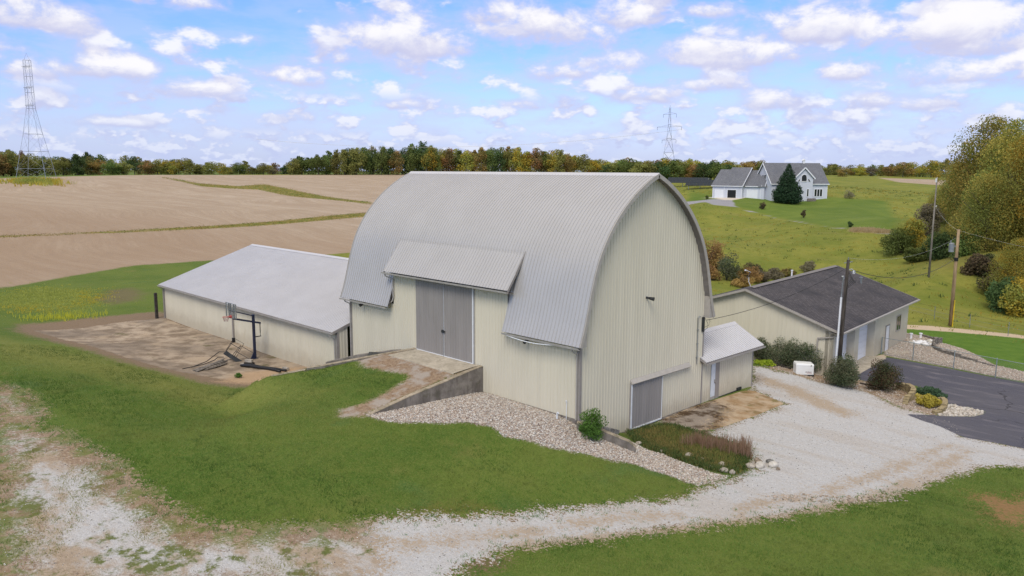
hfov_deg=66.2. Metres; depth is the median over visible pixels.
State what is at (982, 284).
bush
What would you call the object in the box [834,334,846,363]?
overhead door
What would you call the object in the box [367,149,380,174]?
tree
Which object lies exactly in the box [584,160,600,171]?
tree
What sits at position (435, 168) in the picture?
tree
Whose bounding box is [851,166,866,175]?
tree
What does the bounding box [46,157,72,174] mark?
tree
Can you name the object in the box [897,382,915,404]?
block wall
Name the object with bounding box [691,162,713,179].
tree
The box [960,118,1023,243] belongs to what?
tree
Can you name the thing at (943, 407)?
block wall
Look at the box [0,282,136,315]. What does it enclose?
rough weeds
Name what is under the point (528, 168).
tree
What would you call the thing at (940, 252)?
bush
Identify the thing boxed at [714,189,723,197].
garage door
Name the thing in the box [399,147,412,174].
tree
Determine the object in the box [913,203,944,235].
bush
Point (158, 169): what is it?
tree
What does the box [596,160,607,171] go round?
tree
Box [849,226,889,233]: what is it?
dry grass
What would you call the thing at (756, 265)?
brush
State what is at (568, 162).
tree
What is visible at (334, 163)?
tree
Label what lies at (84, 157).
tree
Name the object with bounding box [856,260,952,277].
overhead wire
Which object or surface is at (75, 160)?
tree
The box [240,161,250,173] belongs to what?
tree
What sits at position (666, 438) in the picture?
bed grass
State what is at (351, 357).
planter wall
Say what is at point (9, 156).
tree
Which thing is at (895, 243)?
bush
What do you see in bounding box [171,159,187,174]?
tree
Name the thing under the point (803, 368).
generator
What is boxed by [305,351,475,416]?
dirt ramp
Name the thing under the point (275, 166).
tree
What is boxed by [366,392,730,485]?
river stones
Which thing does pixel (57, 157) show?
tree
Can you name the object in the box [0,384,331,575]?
worn grass
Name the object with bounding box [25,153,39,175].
tree
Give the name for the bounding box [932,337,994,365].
bed edging
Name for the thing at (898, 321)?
window
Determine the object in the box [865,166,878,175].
tree
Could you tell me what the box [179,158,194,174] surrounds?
tree
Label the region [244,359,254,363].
concrete block
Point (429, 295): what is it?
sliding door
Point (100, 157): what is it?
tree
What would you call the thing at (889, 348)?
door slab
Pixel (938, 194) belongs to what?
tree
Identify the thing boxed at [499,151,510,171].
tree
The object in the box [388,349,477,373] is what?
concrete apron
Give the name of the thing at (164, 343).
concrete yard
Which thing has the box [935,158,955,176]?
tree
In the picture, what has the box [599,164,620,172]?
tree
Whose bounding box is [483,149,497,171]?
tree
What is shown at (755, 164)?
tree
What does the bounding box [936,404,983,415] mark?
round stones
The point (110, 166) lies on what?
tree
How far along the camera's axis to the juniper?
50.74 m
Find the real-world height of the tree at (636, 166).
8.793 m
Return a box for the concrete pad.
[663,355,886,430]
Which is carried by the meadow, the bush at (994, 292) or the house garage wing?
the bush at (994, 292)
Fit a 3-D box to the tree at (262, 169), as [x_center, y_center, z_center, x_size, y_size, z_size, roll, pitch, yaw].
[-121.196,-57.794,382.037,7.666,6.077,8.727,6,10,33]
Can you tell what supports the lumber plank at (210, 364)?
on the concrete yard at (164, 343)
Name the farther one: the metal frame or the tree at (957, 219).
the tree at (957, 219)
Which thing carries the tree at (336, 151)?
on the meadow
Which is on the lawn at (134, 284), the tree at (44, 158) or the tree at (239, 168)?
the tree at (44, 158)
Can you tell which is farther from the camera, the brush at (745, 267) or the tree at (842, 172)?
the tree at (842, 172)
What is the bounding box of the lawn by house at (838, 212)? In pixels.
[685,193,902,228]
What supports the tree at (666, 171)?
on the meadow
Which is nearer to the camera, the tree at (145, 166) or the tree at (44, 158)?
the tree at (145, 166)
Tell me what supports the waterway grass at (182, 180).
on the crop field
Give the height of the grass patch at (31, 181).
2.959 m
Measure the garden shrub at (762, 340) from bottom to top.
2.076 m
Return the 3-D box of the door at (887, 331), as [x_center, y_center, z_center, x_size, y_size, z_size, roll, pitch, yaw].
[30.528,4.046,63.978,0.050,2.120,1.060,8,11,40]
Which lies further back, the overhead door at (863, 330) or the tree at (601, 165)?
the tree at (601, 165)
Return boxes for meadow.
[247,174,1023,346]
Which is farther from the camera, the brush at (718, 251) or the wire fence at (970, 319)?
the brush at (718, 251)
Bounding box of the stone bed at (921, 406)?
[370,334,1023,485]
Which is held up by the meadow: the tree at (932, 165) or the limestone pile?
the tree at (932, 165)
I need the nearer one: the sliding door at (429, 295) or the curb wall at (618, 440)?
the curb wall at (618, 440)
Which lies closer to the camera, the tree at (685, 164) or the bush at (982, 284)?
the bush at (982, 284)
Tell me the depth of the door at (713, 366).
46.87 m
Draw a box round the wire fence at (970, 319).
[909,302,1022,335]
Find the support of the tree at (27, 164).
on the lawn at (134, 284)
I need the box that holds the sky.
[0,0,1023,172]
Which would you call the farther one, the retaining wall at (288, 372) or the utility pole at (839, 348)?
the utility pole at (839, 348)
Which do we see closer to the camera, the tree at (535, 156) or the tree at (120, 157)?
the tree at (535, 156)
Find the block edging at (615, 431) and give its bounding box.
[602,426,619,433]
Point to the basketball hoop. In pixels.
(253, 322)
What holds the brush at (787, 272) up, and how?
on the meadow
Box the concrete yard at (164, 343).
[32,318,306,382]
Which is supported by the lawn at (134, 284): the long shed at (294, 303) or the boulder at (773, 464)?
the long shed at (294, 303)
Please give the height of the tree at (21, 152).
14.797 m
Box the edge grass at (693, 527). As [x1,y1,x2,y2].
[0,379,921,575]
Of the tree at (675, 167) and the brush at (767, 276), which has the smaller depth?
the brush at (767, 276)
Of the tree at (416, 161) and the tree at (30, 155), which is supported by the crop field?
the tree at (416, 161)
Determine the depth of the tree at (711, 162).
314.75 m
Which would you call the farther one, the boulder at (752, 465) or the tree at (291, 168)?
the tree at (291, 168)
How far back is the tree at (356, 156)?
379.40 m
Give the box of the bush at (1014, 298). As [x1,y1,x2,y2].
[997,276,1023,317]
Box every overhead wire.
[709,268,845,319]
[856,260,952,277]
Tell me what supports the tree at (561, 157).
on the crop field
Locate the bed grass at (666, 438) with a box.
[625,423,748,473]
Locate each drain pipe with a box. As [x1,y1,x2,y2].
[240,364,280,372]
[247,364,286,371]
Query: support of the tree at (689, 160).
on the meadow
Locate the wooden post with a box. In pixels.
[154,293,158,318]
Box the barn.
[339,171,714,432]
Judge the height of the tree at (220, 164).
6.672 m
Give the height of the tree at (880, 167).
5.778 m
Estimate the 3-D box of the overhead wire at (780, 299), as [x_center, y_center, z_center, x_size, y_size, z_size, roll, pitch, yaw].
[16.767,0.254,48.849,13.127,2.230,0.029,-5,10,-33]
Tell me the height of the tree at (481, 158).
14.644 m
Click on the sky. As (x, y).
(844, 83)
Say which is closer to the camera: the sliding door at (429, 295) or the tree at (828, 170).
the sliding door at (429, 295)
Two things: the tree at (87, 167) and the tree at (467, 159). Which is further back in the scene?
the tree at (467, 159)
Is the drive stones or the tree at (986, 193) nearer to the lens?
the drive stones
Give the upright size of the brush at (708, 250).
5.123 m
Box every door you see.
[416,279,444,355]
[443,284,473,363]
[630,376,662,429]
[710,363,715,396]
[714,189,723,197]
[746,190,757,198]
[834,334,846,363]
[857,324,867,359]
[884,324,889,350]
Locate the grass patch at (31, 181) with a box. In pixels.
[0,176,71,186]
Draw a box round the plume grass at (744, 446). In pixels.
[679,430,756,458]
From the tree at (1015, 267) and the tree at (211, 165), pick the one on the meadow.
the tree at (1015, 267)
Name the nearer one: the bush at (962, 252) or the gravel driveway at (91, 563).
the gravel driveway at (91, 563)
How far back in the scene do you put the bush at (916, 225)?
123.56 m
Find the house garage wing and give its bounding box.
[711,167,766,198]
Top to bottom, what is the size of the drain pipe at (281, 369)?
0.285 m
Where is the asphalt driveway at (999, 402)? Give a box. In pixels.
[858,357,1023,447]
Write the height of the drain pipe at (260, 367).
0.253 m
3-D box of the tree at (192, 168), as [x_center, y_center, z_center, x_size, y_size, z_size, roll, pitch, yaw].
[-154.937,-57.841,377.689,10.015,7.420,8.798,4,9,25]
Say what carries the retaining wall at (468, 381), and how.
on the lawn at (134, 284)
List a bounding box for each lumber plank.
[195,358,224,371]
[195,358,231,370]
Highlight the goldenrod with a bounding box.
[12,308,107,321]
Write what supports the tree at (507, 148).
on the meadow
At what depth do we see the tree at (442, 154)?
392.85 m
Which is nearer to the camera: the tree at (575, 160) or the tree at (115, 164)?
the tree at (575, 160)
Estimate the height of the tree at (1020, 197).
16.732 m
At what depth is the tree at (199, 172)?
381.06 m
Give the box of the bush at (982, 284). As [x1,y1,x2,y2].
[976,271,999,290]
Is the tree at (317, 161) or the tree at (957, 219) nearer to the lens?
the tree at (957, 219)
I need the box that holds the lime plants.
[753,359,775,366]
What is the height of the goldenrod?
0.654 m
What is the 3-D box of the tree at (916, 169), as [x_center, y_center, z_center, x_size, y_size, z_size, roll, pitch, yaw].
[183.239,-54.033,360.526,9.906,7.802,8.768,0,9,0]
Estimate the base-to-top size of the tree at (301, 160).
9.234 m
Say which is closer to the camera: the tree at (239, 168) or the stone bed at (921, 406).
the stone bed at (921, 406)
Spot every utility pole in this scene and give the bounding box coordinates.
[835,257,855,372]
[928,177,937,277]
[948,229,959,326]
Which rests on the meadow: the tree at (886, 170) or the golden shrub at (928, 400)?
the tree at (886, 170)
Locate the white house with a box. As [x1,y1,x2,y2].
[757,159,829,200]
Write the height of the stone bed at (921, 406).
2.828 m
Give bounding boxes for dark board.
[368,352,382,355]
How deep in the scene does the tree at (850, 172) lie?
378.64 m
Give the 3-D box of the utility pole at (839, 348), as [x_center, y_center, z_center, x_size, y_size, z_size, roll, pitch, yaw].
[22.362,2.406,52.747,1.006,8.969,0.358,5,10,28]
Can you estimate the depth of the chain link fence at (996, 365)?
58.20 m
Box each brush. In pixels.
[705,239,720,267]
[709,240,729,269]
[709,264,721,280]
[716,251,741,280]
[730,277,755,287]
[731,265,750,278]
[736,266,763,282]
[745,262,765,272]
[758,270,772,281]
[767,267,784,278]
[779,268,796,276]
[799,260,815,271]
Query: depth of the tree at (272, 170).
385.29 m
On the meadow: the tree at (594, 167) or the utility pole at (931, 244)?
the utility pole at (931, 244)
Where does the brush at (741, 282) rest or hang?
on the meadow
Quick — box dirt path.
[907,325,1023,338]
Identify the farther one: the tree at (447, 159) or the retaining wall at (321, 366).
the tree at (447, 159)
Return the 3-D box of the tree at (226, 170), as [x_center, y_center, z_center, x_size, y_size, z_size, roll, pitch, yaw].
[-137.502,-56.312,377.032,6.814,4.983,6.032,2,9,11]
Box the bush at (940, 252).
[921,230,955,260]
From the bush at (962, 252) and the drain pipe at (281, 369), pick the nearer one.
the drain pipe at (281, 369)
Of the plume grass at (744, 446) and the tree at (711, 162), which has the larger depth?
the tree at (711, 162)
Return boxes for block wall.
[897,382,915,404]
[932,397,947,413]
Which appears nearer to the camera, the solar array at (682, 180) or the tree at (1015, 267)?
the tree at (1015, 267)
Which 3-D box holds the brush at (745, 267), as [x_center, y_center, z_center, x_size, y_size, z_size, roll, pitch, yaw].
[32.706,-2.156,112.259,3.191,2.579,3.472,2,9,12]
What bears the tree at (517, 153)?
on the crop field
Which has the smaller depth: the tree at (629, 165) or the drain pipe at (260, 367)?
the drain pipe at (260, 367)
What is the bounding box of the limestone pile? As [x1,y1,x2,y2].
[909,339,931,345]
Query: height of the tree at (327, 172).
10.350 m
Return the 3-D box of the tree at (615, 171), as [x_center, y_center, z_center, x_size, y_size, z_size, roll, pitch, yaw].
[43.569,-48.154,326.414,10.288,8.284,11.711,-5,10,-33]
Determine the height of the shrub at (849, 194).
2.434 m
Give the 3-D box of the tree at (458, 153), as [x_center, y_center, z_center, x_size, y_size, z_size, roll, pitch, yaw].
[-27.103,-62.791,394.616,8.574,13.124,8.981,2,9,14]
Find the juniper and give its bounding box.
[916,385,947,397]
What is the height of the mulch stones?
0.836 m
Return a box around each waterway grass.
[0,212,365,237]
[162,177,372,203]
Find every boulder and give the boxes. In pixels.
[746,463,754,468]
[755,461,764,468]
[768,461,778,467]
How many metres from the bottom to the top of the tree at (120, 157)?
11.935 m
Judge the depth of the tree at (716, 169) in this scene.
309.08 m
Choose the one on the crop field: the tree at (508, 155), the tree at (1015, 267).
the tree at (508, 155)
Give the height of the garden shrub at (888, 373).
2.361 m
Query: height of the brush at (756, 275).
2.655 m
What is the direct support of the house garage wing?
on the lawn by house at (838, 212)
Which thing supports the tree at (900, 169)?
on the meadow
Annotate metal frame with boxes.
[182,338,252,368]
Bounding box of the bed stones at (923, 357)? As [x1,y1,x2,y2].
[884,333,1023,381]
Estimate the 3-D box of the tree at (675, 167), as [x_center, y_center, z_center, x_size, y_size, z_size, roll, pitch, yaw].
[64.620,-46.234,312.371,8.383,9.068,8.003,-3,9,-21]
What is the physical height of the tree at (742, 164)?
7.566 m
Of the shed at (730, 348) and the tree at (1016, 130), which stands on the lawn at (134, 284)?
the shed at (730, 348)
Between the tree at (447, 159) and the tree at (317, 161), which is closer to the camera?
the tree at (317, 161)
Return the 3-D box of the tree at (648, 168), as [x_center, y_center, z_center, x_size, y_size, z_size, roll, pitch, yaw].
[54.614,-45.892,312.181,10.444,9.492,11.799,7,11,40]
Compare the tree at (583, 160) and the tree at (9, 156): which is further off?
the tree at (583, 160)
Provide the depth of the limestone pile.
66.58 m
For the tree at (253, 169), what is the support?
on the meadow
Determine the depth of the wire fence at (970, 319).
75.77 m
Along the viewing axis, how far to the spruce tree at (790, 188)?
196.85 m
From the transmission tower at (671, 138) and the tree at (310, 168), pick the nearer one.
the transmission tower at (671, 138)
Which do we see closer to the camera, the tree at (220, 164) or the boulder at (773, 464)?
the boulder at (773, 464)
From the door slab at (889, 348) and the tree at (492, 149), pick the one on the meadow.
the tree at (492, 149)
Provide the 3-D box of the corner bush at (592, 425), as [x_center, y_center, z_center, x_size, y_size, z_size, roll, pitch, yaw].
[3.836,6.459,37.427,1.425,1.558,1.667,-3,9,-19]
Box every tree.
[0,154,13,176]
[1,149,22,175]
[14,154,36,175]
[16,150,28,175]
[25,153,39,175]
[27,156,48,175]
[39,156,51,175]
[40,157,60,175]
[46,156,68,175]
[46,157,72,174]
[68,154,86,174]
[75,152,96,174]
[78,156,101,174]
[88,159,106,174]
[92,154,111,174]
[99,159,122,174]
[104,158,122,174]
[117,161,133,174]
[118,155,133,174]
[125,156,143,174]
[137,160,157,174]
[148,160,166,174]
[159,160,176,174]
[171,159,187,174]
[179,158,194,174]
[180,160,200,174]
[194,164,203,174]
[200,161,220,174]
[213,162,226,173]
[217,166,231,174]
[231,162,246,173]
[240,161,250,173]
[246,167,256,174]
[255,163,270,174]
[266,167,277,174]
[272,163,281,173]
[279,165,287,173]
[285,158,302,174]
[292,157,307,174]
[302,157,318,174]
[307,154,328,174]
[318,155,331,174]
[323,150,333,172]
[328,153,340,174]
[332,149,342,173]
[338,149,352,174]
[340,148,358,173]
[347,147,367,174]
[356,147,373,173]
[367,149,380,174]
[368,145,378,172]
[372,146,391,174]
[382,148,394,174]
[387,151,403,174]
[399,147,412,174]
[405,145,423,170]
[411,140,427,170]
[421,146,440,170]
[422,147,441,170]
[435,148,447,170]
[441,147,456,171]
[450,150,465,171]
[456,150,477,171]
[469,149,480,171]
[474,147,487,171]
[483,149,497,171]
[485,147,495,171]
[490,148,506,171]
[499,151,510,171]
[503,148,517,171]
[504,146,513,171]
[508,147,527,171]
[518,151,533,171]
[527,147,545,171]
[535,151,550,171]
[542,154,559,171]
[550,149,560,171]
[554,149,566,171]
[560,153,576,171]
[568,155,582,171]
[572,154,592,171]
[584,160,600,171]
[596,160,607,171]
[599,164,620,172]
[602,162,628,172]
[611,159,627,172]
[618,158,638,172]
[628,161,649,172]
[641,160,662,174]
[649,161,671,177]
[660,157,676,178]
[664,160,684,179]
[671,159,689,176]
[679,158,695,176]
[685,164,707,180]
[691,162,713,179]
[704,161,722,179]
[706,161,727,179]
[739,161,756,169]
[747,161,759,169]
[771,163,803,203]
[824,166,832,174]
[831,164,840,174]
[836,167,848,176]
[848,168,855,174]
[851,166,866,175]
[855,164,868,175]
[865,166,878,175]
[872,165,889,175]
[881,166,894,175]
[892,162,915,176]
[903,162,922,176]
[915,167,925,176]
[919,160,943,177]
[924,187,955,223]
[928,161,966,227]
[932,114,1023,220]
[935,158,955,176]
[943,201,975,237]
[945,173,1023,253]
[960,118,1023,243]
[981,237,1023,292]
[989,135,1023,250]
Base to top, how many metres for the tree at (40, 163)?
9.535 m
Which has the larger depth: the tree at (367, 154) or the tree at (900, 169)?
the tree at (367, 154)
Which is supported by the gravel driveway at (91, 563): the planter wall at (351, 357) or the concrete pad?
the concrete pad
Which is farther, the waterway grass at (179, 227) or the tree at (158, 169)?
the tree at (158, 169)
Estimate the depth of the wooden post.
72.90 m
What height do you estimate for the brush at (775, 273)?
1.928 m
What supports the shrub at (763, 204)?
on the lawn by house at (838, 212)
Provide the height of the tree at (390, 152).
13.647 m
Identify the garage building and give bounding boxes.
[705,265,919,376]
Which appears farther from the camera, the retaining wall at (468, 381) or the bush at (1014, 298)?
the bush at (1014, 298)
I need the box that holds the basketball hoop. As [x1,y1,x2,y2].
[223,302,260,358]
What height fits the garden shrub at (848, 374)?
2.645 m
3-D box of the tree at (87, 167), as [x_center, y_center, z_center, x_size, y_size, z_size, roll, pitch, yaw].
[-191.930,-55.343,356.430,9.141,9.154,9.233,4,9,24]
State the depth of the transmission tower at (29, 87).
250.96 m
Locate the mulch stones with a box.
[770,363,935,414]
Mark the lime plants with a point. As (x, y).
(768, 362)
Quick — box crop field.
[0,174,403,287]
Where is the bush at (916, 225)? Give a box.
[897,218,929,250]
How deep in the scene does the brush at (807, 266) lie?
121.77 m
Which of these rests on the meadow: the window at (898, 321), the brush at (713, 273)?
the brush at (713, 273)
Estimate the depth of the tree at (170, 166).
363.44 m
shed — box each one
[157,244,349,366]
[700,321,765,402]
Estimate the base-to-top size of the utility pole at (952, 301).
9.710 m
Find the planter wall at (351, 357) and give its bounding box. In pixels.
[326,349,400,363]
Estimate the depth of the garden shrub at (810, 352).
55.05 m
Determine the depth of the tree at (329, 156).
394.22 m
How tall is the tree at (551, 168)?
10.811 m
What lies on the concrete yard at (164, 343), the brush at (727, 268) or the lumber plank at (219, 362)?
the lumber plank at (219, 362)
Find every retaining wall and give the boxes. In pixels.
[272,369,305,375]
[307,347,415,369]
[368,365,482,414]
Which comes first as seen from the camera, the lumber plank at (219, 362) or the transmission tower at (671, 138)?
the lumber plank at (219, 362)
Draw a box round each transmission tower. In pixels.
[16,58,56,177]
[657,107,681,160]
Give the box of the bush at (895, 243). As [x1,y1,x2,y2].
[879,227,916,256]
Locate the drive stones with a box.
[767,493,907,502]
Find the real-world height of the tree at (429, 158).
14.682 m
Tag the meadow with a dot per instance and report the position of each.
(922, 291)
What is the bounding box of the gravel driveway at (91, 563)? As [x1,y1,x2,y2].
[0,366,1023,575]
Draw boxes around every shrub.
[753,337,772,359]
[759,202,765,208]
[760,336,809,367]
[791,342,823,370]
[823,353,860,388]
[844,190,854,198]
[864,358,903,391]
[915,393,942,407]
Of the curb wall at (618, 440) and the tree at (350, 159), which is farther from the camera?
the tree at (350, 159)
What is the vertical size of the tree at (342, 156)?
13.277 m
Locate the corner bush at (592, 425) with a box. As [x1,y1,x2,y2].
[578,407,608,441]
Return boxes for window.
[801,174,806,181]
[814,189,822,196]
[895,314,901,331]
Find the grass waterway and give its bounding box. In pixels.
[0,179,369,237]
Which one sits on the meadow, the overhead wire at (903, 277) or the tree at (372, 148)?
the tree at (372, 148)
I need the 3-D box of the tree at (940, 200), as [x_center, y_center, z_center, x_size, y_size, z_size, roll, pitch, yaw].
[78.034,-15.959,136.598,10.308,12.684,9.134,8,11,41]
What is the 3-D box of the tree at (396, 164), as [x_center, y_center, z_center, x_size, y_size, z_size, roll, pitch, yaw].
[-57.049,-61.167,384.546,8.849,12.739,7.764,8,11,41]
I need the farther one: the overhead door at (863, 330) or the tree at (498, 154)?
the tree at (498, 154)
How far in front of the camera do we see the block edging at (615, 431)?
39.90 m
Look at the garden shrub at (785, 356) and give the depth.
55.79 m
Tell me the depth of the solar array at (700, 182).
232.52 m
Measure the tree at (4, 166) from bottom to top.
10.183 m
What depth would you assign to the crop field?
163.71 m
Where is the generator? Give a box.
[793,361,813,375]
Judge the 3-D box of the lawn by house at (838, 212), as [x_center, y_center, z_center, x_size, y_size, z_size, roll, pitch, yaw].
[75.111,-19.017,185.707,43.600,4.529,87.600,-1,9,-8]
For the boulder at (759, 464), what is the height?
0.315 m
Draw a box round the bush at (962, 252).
[946,226,984,257]
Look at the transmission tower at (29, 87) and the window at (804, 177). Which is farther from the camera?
the transmission tower at (29, 87)
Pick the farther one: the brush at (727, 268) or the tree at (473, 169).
the tree at (473, 169)
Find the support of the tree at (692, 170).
on the meadow
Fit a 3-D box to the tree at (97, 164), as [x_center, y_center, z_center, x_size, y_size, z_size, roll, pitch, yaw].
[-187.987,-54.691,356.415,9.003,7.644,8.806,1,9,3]
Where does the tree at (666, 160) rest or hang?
on the meadow
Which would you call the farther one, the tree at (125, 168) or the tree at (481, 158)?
the tree at (481, 158)
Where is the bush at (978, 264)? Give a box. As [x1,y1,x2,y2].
[960,253,1000,277]
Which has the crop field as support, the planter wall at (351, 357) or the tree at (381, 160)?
the tree at (381, 160)
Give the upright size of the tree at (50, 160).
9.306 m
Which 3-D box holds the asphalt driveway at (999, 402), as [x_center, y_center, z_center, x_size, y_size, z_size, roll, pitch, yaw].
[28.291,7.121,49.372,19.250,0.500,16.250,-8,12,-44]
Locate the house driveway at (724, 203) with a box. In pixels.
[687,200,734,206]
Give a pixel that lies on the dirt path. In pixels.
(925, 327)
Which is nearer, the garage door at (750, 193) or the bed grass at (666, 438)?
the bed grass at (666, 438)
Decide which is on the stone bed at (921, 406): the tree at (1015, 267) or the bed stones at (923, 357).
the bed stones at (923, 357)
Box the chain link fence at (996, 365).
[880,337,1023,382]
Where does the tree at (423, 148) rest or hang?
on the meadow
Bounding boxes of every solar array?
[668,177,708,186]
[685,180,713,188]
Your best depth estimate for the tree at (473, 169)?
394.83 m
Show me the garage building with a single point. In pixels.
(876, 312)
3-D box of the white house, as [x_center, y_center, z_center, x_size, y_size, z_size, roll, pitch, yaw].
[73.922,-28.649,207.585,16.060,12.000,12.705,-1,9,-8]
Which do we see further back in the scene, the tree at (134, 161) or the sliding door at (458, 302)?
the tree at (134, 161)
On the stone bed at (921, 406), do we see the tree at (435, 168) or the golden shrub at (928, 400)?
the golden shrub at (928, 400)
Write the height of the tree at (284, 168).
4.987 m
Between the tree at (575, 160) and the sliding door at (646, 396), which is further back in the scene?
the tree at (575, 160)
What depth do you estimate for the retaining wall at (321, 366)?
45.83 m
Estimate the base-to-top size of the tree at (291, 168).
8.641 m
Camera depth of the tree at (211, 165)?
376.52 m
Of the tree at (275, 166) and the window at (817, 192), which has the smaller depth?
the window at (817, 192)
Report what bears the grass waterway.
on the crop field
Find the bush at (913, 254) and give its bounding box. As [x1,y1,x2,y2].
[902,246,937,261]
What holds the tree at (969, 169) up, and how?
on the meadow
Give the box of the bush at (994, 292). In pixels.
[984,276,1021,314]
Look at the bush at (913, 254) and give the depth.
115.46 m
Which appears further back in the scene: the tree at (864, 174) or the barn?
the tree at (864, 174)
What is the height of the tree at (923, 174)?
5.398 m
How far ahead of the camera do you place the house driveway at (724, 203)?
194.27 m
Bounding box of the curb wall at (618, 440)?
[577,421,635,451]
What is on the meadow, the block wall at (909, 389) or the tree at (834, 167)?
the tree at (834, 167)
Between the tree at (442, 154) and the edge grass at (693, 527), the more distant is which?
the tree at (442, 154)
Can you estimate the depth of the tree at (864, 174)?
432.26 m
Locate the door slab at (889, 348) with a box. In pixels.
[883,348,907,353]
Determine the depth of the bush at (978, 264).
96.08 m
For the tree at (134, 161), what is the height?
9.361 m
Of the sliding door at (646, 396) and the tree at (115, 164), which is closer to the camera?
the sliding door at (646, 396)
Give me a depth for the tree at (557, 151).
418.25 m

